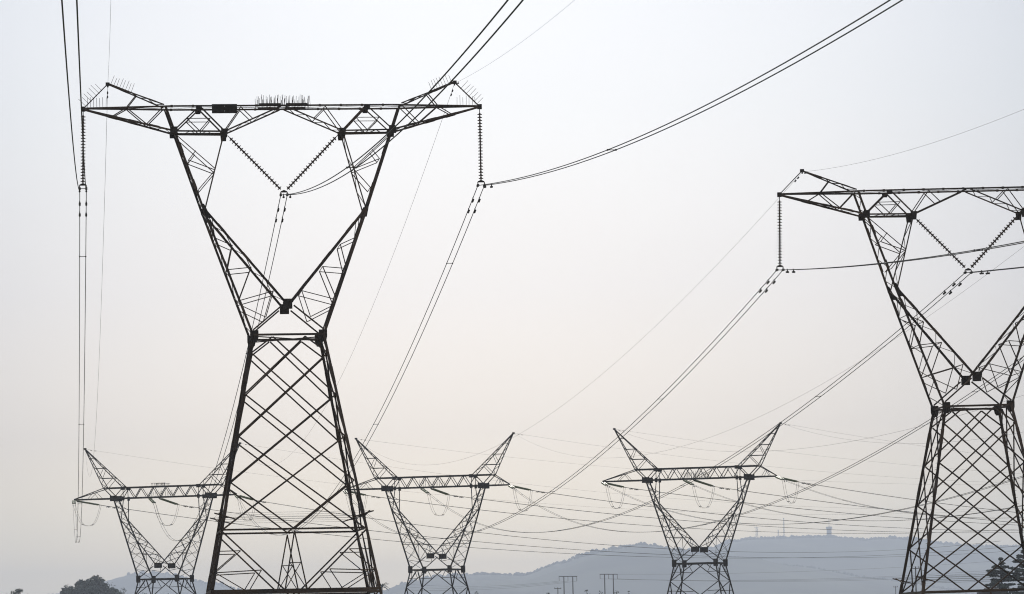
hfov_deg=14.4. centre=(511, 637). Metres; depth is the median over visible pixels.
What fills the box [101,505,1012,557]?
conductor bundle
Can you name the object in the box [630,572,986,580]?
distribution wire
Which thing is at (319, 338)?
transmission tower
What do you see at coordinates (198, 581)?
hill woodland
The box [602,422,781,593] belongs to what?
strain tower
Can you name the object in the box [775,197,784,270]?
suspension insulator
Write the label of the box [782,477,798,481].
strain insulator
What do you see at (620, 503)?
jumper cable
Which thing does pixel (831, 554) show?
hill
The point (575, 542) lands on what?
conductor bundle
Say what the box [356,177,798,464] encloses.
earth wire
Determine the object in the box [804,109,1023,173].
earth wire
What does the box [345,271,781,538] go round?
conductor bundle
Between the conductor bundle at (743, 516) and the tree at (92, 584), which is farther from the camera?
the tree at (92, 584)
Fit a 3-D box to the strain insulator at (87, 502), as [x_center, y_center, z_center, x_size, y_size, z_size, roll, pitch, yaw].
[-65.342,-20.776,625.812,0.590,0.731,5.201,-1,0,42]
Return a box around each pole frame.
[559,576,576,593]
[600,574,617,593]
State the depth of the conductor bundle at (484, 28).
112.05 m
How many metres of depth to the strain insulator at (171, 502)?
622.14 m
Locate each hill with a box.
[59,573,235,593]
[370,545,976,593]
[689,538,1023,589]
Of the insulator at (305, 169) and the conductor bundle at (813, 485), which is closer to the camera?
the insulator at (305, 169)
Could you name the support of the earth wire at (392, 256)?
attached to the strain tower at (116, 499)
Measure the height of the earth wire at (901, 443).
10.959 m
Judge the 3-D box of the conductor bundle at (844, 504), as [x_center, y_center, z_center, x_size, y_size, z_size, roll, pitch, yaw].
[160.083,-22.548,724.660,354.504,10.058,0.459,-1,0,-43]
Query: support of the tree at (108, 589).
on the ground
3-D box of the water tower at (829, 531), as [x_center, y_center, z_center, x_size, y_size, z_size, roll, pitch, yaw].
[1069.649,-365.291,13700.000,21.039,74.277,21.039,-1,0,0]
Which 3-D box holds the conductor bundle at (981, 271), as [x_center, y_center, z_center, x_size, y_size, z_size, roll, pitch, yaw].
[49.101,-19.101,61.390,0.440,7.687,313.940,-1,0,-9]
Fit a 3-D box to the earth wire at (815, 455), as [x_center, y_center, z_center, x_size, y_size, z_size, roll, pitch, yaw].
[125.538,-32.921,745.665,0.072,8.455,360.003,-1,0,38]
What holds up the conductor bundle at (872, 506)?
attached to the strain insulator
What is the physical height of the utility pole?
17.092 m
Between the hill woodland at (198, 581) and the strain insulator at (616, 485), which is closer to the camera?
the strain insulator at (616, 485)
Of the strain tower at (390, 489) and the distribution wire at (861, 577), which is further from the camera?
the distribution wire at (861, 577)
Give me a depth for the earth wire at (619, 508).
758.04 m
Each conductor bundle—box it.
[61,0,86,191]
[73,192,86,542]
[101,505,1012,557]
[153,196,286,540]
[181,505,1019,557]
[240,187,483,534]
[258,500,996,552]
[281,0,523,197]
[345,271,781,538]
[366,495,1012,533]
[427,274,969,532]
[451,495,1017,532]
[478,0,902,187]
[515,357,1022,531]
[531,490,1000,530]
[607,476,1021,524]
[624,487,1023,525]
[693,485,1021,520]
[713,486,1023,523]
[783,241,1023,272]
[784,479,1023,517]
[800,482,1015,512]
[966,266,1023,273]
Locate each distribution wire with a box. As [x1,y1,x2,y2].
[627,571,975,579]
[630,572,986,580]
[718,560,1002,573]
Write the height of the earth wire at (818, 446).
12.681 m
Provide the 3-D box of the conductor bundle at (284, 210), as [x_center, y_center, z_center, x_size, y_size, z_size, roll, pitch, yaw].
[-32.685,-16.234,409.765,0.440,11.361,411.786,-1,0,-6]
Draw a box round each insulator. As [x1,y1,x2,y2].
[77,501,98,505]
[79,111,86,189]
[159,498,179,504]
[228,135,337,195]
[238,495,252,500]
[430,488,449,494]
[476,109,484,186]
[513,485,530,490]
[606,482,623,487]
[693,480,714,486]
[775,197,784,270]
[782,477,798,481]
[916,215,1017,273]
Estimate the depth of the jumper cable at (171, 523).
619.78 m
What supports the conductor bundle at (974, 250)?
hanging from the suspension insulator at (779, 242)
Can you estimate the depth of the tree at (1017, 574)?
930.03 m
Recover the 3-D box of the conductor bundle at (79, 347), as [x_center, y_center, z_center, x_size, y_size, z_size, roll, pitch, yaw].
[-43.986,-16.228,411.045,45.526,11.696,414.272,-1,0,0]
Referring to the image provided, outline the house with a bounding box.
[977,586,1005,593]
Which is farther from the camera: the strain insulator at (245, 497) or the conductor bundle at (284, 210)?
the strain insulator at (245, 497)
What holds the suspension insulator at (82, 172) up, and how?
hanging from the transmission tower at (319, 338)
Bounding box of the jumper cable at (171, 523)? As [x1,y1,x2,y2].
[154,505,178,525]
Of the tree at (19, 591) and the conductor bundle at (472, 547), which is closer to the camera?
the conductor bundle at (472, 547)
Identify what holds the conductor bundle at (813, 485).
attached to the strain insulator
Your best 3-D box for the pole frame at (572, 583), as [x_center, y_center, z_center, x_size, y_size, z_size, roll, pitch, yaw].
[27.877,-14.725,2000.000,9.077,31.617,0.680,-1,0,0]
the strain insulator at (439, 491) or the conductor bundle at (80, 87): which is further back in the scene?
the strain insulator at (439, 491)
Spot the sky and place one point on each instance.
(554, 278)
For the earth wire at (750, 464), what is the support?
attached to the strain tower at (390, 489)
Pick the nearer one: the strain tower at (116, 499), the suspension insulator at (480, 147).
the suspension insulator at (480, 147)
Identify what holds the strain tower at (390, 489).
on the ground
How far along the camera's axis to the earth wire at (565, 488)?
679.23 m
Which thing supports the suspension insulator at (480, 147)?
hanging from the transmission tower at (319, 338)
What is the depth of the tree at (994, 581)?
899.17 m
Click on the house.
(1000, 592)
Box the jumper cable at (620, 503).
[606,487,625,508]
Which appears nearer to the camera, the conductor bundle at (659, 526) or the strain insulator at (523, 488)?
the strain insulator at (523, 488)
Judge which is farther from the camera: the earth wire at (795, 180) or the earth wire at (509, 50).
the earth wire at (795, 180)
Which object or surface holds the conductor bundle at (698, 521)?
attached to the strain insulator at (439, 491)
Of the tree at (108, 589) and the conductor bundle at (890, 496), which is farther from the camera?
the tree at (108, 589)
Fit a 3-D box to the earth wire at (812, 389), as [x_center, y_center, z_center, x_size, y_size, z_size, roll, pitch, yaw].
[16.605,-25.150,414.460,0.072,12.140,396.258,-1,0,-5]
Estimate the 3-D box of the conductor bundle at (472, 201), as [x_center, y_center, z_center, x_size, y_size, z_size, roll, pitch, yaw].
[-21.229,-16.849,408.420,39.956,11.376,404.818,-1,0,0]
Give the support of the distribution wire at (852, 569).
attached to the pole frame at (608, 577)
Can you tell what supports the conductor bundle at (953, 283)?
hanging from the insulator at (983, 253)
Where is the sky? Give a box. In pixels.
[0,0,1023,593]
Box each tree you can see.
[11,588,27,593]
[60,575,121,593]
[96,582,119,593]
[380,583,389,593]
[985,557,1019,593]
[1008,550,1023,593]
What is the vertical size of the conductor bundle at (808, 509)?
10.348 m
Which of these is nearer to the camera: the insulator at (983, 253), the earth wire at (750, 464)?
the insulator at (983, 253)
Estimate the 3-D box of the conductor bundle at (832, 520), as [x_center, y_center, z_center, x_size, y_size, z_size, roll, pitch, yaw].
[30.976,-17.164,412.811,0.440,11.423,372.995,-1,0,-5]
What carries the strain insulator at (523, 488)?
attached to the strain tower at (390, 489)
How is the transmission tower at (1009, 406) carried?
on the ground
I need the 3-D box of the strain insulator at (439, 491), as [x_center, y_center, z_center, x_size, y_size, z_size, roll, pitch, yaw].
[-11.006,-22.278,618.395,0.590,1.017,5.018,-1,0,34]
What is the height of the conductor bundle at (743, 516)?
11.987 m
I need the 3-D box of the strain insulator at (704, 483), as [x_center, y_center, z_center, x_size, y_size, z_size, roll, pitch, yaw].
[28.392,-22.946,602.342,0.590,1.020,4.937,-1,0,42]
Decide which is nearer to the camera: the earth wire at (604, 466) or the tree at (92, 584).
the earth wire at (604, 466)
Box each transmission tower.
[82,76,481,593]
[777,169,1023,593]
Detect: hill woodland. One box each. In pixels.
[49,570,239,593]
[383,542,971,590]
[686,534,1019,550]
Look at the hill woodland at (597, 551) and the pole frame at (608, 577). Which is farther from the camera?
the hill woodland at (597, 551)
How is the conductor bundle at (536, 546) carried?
attached to the strain insulator at (171, 502)
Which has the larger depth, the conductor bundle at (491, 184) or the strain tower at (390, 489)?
the strain tower at (390, 489)
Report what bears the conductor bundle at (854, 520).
attached to the strain insulator
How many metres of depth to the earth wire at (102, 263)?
245.41 m
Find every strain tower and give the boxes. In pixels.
[74,442,240,593]
[344,432,514,593]
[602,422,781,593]
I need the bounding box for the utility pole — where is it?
[912,566,918,591]
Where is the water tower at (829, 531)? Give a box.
[826,526,831,535]
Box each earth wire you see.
[85,87,107,476]
[88,449,1021,514]
[240,86,453,465]
[241,443,1006,508]
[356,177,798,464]
[362,439,938,484]
[456,3,570,84]
[517,247,1022,457]
[522,434,999,482]
[615,395,1022,451]
[617,429,1017,473]
[784,424,1020,443]
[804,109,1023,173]
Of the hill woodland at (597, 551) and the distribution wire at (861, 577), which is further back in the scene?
the hill woodland at (597, 551)

